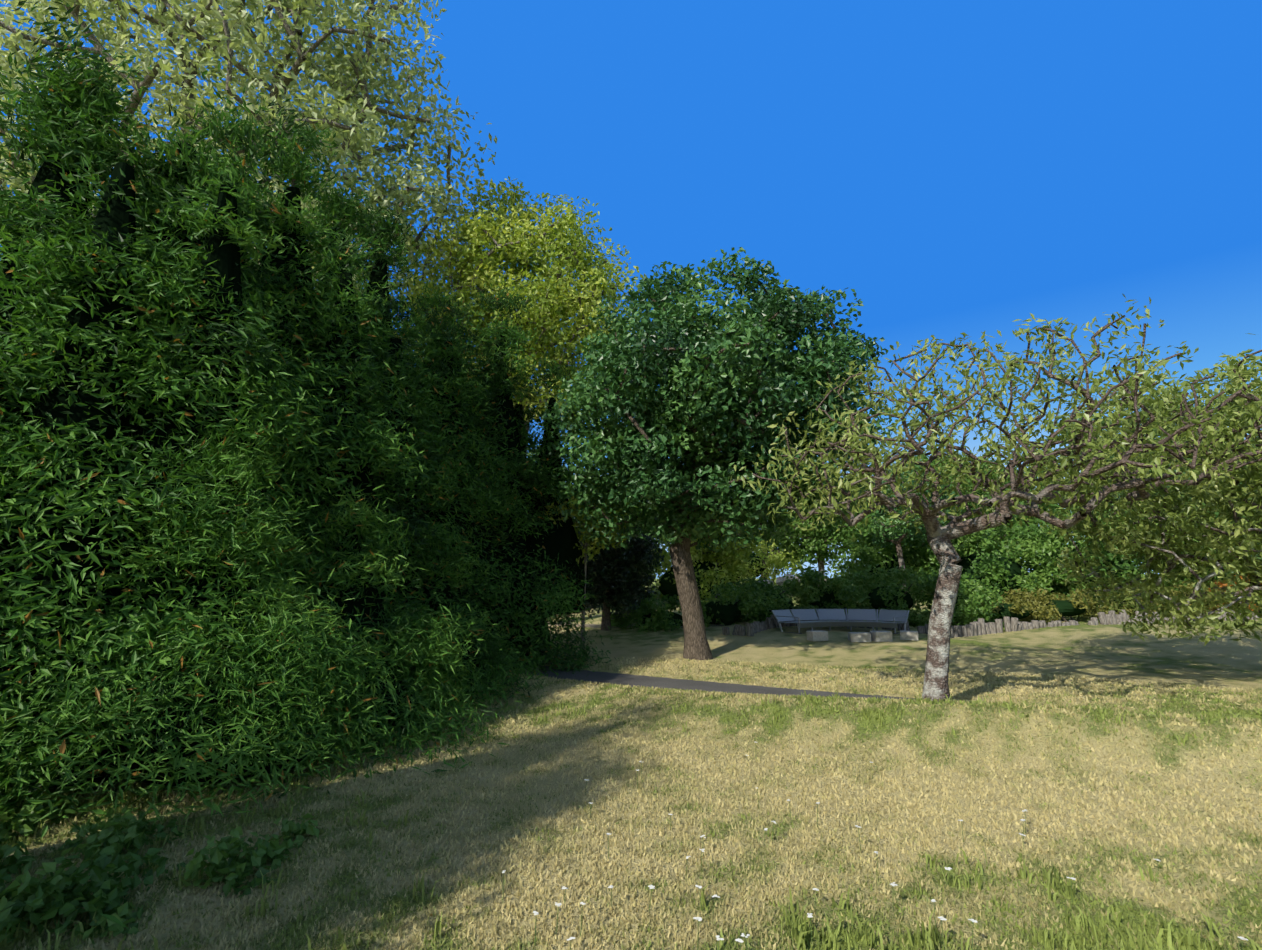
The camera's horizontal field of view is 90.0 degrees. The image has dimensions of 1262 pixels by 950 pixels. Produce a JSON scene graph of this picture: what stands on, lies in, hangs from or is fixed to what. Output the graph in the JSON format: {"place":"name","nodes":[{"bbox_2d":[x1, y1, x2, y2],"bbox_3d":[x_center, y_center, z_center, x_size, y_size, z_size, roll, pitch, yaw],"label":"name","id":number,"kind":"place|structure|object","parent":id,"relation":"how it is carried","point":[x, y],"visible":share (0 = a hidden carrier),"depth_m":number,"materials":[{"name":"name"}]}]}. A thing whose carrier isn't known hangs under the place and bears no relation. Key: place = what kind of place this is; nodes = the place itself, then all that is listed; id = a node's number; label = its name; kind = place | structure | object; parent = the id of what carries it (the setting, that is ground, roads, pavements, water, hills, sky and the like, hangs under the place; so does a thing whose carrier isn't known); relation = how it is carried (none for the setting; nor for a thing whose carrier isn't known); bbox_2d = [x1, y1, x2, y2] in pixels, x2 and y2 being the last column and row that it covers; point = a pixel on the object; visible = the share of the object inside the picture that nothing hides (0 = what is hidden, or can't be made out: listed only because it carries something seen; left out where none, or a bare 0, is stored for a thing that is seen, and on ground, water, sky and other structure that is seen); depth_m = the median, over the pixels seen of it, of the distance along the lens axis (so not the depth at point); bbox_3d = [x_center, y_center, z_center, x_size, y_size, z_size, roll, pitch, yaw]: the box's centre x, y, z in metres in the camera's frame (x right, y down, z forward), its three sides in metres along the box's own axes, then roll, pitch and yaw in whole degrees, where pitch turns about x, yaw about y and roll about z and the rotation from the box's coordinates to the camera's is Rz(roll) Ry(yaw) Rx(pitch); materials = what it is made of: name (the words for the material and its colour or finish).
{"place":"outdoors","nodes":[
{"label":"outdoors","id":0,"kind":"place"},
{"bbox_2d":[0,579,1261,949],"bbox_3d":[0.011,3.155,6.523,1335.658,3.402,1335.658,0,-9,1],"label":"lawn ground","id":1,"kind":"structure","parent":0,"point":[1082,647],"depth_m":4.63,"materials":[{"name":"beige plant"}]},
{"bbox_2d":[0,838,129,929],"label":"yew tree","id":2,"kind":"object","parent":1,"relation":"on","point":[112,918],"visible":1,"depth_m":2.60,"materials":[{"name":"green plant"}]},
{"bbox_2d":[0,784,318,944],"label":"ivy undergrowth","id":3,"kind":"object","parent":1,"relation":"on","point":[34,900],"visible":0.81,"depth_m":3.31,"materials":[{"name":"green plant"}]},
{"bbox_2d":[0,0,480,842],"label":"hedge","id":4,"kind":"object","parent":1,"relation":"on","point":[178,584],"visible":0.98,"depth_m":5.13,"materials":[{"name":"green plant"}]},
{"bbox_2d":[0,0,496,353],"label":"silver maple tree","id":5,"kind":"object","parent":1,"relation":"on","point":[345,88],"visible":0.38,"depth_m":13.49,"materials":[{"name":"grey plant"}]},
{"bbox_2d":[0,85,509,799],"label":"hedge","id":6,"kind":"object","parent":1,"relation":"on","point":[328,329],"visible":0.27,"depth_m":7.06,"materials":[{"name":"green plant"}]},
{"bbox_2d":[253,160,593,724],"bbox_3d":[-3.689,-0.599,8.748,6.140,7.902,6.649,0,-9,1],"label":"hedge","id":7,"kind":"object","parent":1,"relation":"on","point":[433,381],"visible":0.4,"depth_m":9.11,"materials":[{"name":"green plant"}]},
{"bbox_2d":[392,176,645,456],"bbox_3d":[-2.854,-1.982,15.679,6.769,11.437,5.880,0,-9,1],"label":"robinia tree","id":8,"kind":"object","parent":1,"relation":"on","point":[558,297],"visible":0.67,"depth_m":14.73,"materials":[{"name":"green plant"}]},
{"bbox_2d":[419,276,619,676],"bbox_3d":[-2.363,0.097,11.124,4.432,7.682,4.074,5,-10,-30],"label":"hedge","id":9,"kind":"object","parent":1,"relation":"on","point":[554,572],"visible":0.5,"depth_m":11.22,"materials":[{"name":"green plant"}]},
{"bbox_2d":[542,472,631,649],"bbox_3d":[-0.888,1.601,12.023,1.830,3.486,1.697,0,-9,1],"label":"sapling tree","id":10,"kind":"object","parent":1,"relation":"on","point":[586,547],"visible":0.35,"depth_m":11.84,"materials":[{"name":"green plant"}]},
{"bbox_2d":[573,490,664,630],"bbox_3d":[-0.564,1.944,14.726,2.708,3.453,2.716,5,-10,-31],"label":"bush","id":11,"kind":"object","parent":1,"relation":"on","point":[612,572],"visible":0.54,"depth_m":14.02,"materials":[{"name":"green plant"}]},
{"bbox_2d":[568,468,669,575],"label":"tree","id":12,"kind":"object","parent":1,"relation":"on","point":[649,535],"depth_m":41.83,"materials":[{"name":"green plant"}]},
{"bbox_2d":[667,493,767,597],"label":"tree","id":13,"kind":"object","parent":1,"relation":"on","point":[711,556],"visible":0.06,"depth_m":20.08,"materials":[{"name":"green plant"}]},
{"bbox_2d":[542,247,897,659],"bbox_3d":[1.605,-0.266,11.506,6.417,7.215,5.790,0,-9,1],"label":"oak tree","id":14,"kind":"object","parent":1,"relation":"on","point":[701,402],"visible":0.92,"depth_m":10.39,"materials":[{"name":"green plant"}]},
{"bbox_2d":[641,532,802,601],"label":"shrubs","id":15,"kind":"object","parent":1,"relation":"on","point":[709,576],"visible":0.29,"depth_m":20.52,"materials":[{"name":"green plant"}]},
{"bbox_2d":[698,462,847,578],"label":"tree","id":16,"kind":"object","parent":1,"relation":"on","point":[801,561],"depth_m":44.34,"materials":[{"name":"green plant"}]},
{"bbox_2d":[759,574,825,584],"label":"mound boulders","id":17,"kind":"object","parent":1,"relation":"on","point":[779,581],"visible":0.1,"depth_m":25.88,"materials":[{"name":"stone"}]},
{"bbox_2d":[598,564,1004,631],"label":"bed shrubs","id":18,"kind":"object","parent":1,"relation":"on","point":[751,601],"visible":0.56,"depth_m":15.37,"materials":[{"name":"green plant"}]},
{"bbox_2d":[765,484,877,585],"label":"tree","id":19,"kind":"object","parent":1,"relation":"on","point":[820,541],"visible":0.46,"depth_m":20.64,"materials":[{"name":"green plant"}]},
{"bbox_2d":[771,609,909,633],"bbox_3d":[4.673,3.270,14.143,3.080,0.481,1.257,0,-9,1],"label":"bench","id":20,"kind":"object","parent":1,"relation":"on","point":[825,617],"visible":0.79,"depth_m":14.30,"materials":[{"name":"metal"}]},
{"bbox_2d":[807,630,917,641],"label":"stone blocks","id":21,"kind":"object","parent":1,"relation":"on","point":[870,636],"depth_m":12.72,"materials":[{"name":"stone"}]},
{"bbox_2d":[502,742,1247,949],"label":"daisies","id":22,"kind":"object","parent":1,"relation":"on","point":[743,935],"visible":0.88,"depth_m":3.15,"materials":[{"name":"white plant"}]},
{"bbox_2d":[844,458,961,587],"bbox_3d":[9.838,1.841,23.476,4.535,5.047,4.504,0,-9,1],"label":"tree","id":23,"kind":"object","parent":1,"relation":"on","point":[885,536],"visible":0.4,"depth_m":22.70,"materials":[{"name":"green plant"}]},
{"bbox_2d":[846,457,1048,551],"bbox_3d":[20.695,3.157,41.467,13.478,10.277,13.240,0,-9,1],"label":"tree","id":24,"kind":"object","parent":1,"relation":"on","point":[990,469],"depth_m":38.04,"materials":[{"name":"green plant"}]},
{"bbox_2d":[882,450,1018,547],"bbox_3d":[12.745,1.842,25.251,5.218,6.028,4.816,8,-12,-41],"label":"tree","id":25,"kind":"object","parent":1,"relation":"on","point":[987,495],"visible":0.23,"depth_m":24.57,"materials":[{"name":"green plant"}]},
{"bbox_2d":[855,452,1061,560],"bbox_3d":[16.516,2.639,32.920,10.576,7.864,10.744,-7,-11,37],"label":"tree","id":26,"kind":"object","parent":1,"relation":"on","point":[1030,521],"depth_m":29.68,"materials":[{"name":"green plant"}]},
{"bbox_2d":[722,609,1258,637],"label":"palisade log wall","id":27,"kind":"structure","parent":1,"relation":"on","point":[980,626],"depth_m":14.31,"materials":[{"name":"wood"}]},
{"bbox_2d":[731,294,1261,700],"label":"cherry tree","id":28,"kind":"object","parent":1,"relation":"on","point":[1006,505],"visible":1,"depth_m":7.06,"materials":[{"name":"green plant"}]},
{"bbox_2d":[824,494,1261,608],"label":"shrub","id":29,"kind":"object","parent":1,"relation":"on","point":[1004,572],"visible":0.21,"depth_m":22.33,"materials":[{"name":"green plant"}]},
{"bbox_2d":[979,581,1239,623],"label":"bed shrubs","id":30,"kind":"object","parent":1,"relation":"on","point":[1023,606],"visible":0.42,"depth_m":16.10,"materials":[{"name":"green plant"}]},
{"bbox_2d":[1027,351,1261,645],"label":"cherry tree","id":31,"kind":"object","parent":1,"relation":"on","point":[1231,503],"visible":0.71,"depth_m":8.49,"materials":[{"name":"green plant"}]},
{"bbox_2d":[1027,388,1261,538],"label":"tree","id":32,"kind":"object","parent":1,"relation":"on","point":[1105,424],"depth_m":36.02,"materials":[{"name":"green plant"}]},
{"bbox_2d":[1075,428,1258,571],"bbox_3d":[25.879,1.880,28.547,11.719,8.037,11.374,0,-9,1],"label":"tree","id":33,"kind":"object","parent":1,"relation":"on","point":[1158,435],"depth_m":27.61,"materials":[{"name":"green plant"}]},
{"bbox_2d":[1208,573,1261,614],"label":"orange shrub","id":34,"kind":"object","parent":1,"relation":"on","point":[1224,585],"visible":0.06,"depth_m":18.02,"materials":[{"name":"green plant"}]},
{"bbox_2d":[1226,543,1261,577],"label":"dark shrub","id":35,"kind":"object","parent":1,"relation":"on","point":[1258,557],"visible":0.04,"depth_m":19.06,"materials":[{"name":"green plant"}]},
{"bbox_2d":[0,0,1261,578],"label":"sky","id":36,"kind":"structure","parent":0,"point":[970,167],"materials":[{"name":"blue"}]},
{"bbox_2d":[547,622,722,627],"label":"foot path","id":37,"kind":"structure","parent":0,"point":[593,625],"depth_m":15.20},
{"bbox_2d":[512,666,918,699],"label":"foot path","id":38,"kind":"structure","parent":0,"point":[638,680],"depth_m":8.90,"materials":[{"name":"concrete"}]}
]}

